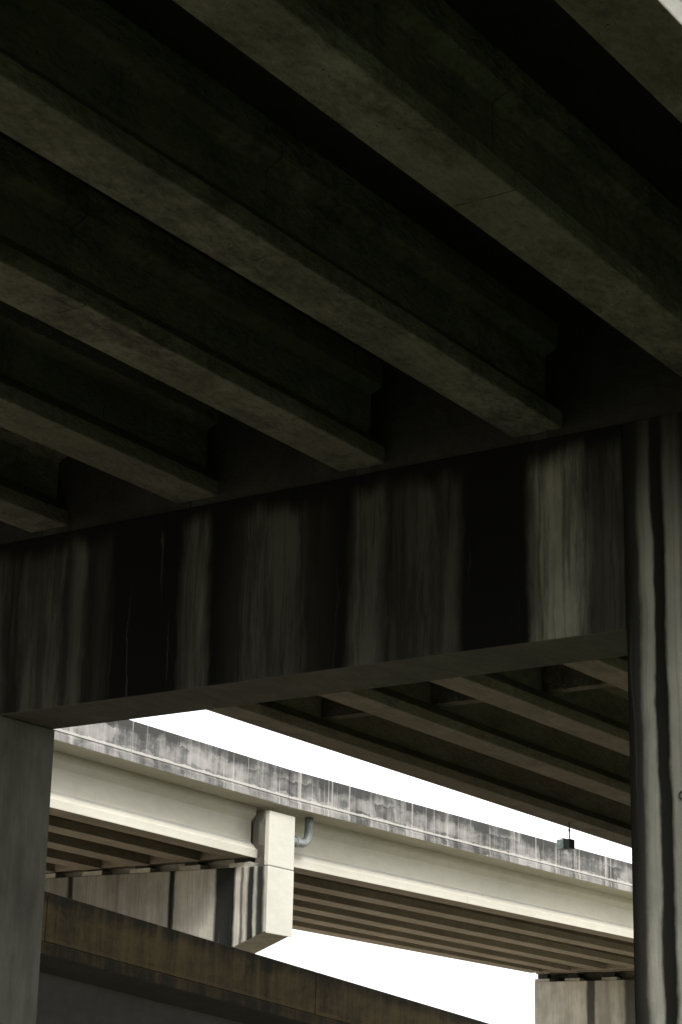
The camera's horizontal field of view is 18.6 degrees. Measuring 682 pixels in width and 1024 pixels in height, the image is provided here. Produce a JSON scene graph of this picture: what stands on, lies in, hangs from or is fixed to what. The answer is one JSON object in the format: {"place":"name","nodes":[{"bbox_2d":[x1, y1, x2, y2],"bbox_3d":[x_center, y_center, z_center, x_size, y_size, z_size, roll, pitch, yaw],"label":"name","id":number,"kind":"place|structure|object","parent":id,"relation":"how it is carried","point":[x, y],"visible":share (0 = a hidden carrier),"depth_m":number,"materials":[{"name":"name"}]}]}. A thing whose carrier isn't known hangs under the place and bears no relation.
{"place":"outdoors","nodes":[
{"label":"outdoors","id":0,"kind":"place"},
{"bbox_2d":[129,710,631,1023],"label":"sky","id":1,"kind":"structure","parent":0,"point":[489,994],"materials":[{"name":"white"}]},
{"label":"ground","id":2,"kind":"structure","parent":0,"visible":0},
{"bbox_2d":[44,811,294,953],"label":"viaduct pier","id":3,"kind":"structure","parent":2,"relation":"on","point":[245,904],"depth_m":54.43,"materials":[{"name":"concrete"}]},
{"bbox_2d":[46,720,288,873],"bbox_3d":[-14.739,4.258,44.608,10.680,2.710,32.208,-10,-21,32],"label":"viaduct span","id":4,"kind":"object","parent":3,"relation":"on","point":[127,793],"visible":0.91,"depth_m":51.67,"materials":[{"name":"concrete"}]},
{"bbox_2d":[65,770,633,972],"bbox_3d":[2.961,12.968,70.440,11.520,2.600,32.768,-10,-21,32],"label":"viaduct span","id":5,"kind":"object","parent":3,"relation":"on","point":[376,868],"visible":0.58,"depth_m":64.86,"materials":[{"name":"concrete"}]},
{"bbox_2d":[36,891,488,1023],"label":"ramp","id":6,"kind":"structure","parent":2,"relation":"on","point":[98,965],"depth_m":38.26,"materials":[{"name":"brown concrete"}]},
{"bbox_2d":[0,412,681,1023],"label":"bridge pier","id":7,"kind":"structure","parent":2,"relation":"on","point":[538,550],"depth_m":21.29,"materials":[{"name":"concrete"}]},
{"bbox_2d":[0,0,681,544],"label":"bridge span","id":8,"kind":"object","parent":7,"relation":"on","point":[254,246],"visible":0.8,"depth_m":17.69,"materials":[{"name":"concrete"}]},
{"bbox_2d":[207,656,631,847],"bbox_3d":[7.173,2.338,33.229,17.200,2.578,26.400,-10,-21,32],"label":"bridge span","id":9,"kind":"object","parent":7,"relation":"on","point":[550,743],"visible":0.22,"depth_m":35.00,"materials":[{"name":"concrete"}]},
{"bbox_2d":[557,822,574,849],"bbox_3d":[4.482,6.466,41.486,0.326,0.534,0.219,-10,-21,32],"label":"hanging box","id":10,"kind":"object","parent":9,"relation":"hanging from","point":[565,844],"visible":1,"depth_m":41.37,"materials":[{"name":"metal"}]},
{"bbox_2d":[535,971,634,1023],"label":"viaduct pier","id":11,"kind":"structure","parent":2,"relation":"on","point":[590,998],"depth_m":84.48,"materials":[{"name":"concrete"}]},
{"bbox_2d":[536,969,633,974],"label":"viaduct span","id":12,"kind":"object","parent":11,"relation":"on","point":[588,971],"visible":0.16,"depth_m":84.68,"materials":[{"name":"concrete"}]}
]}

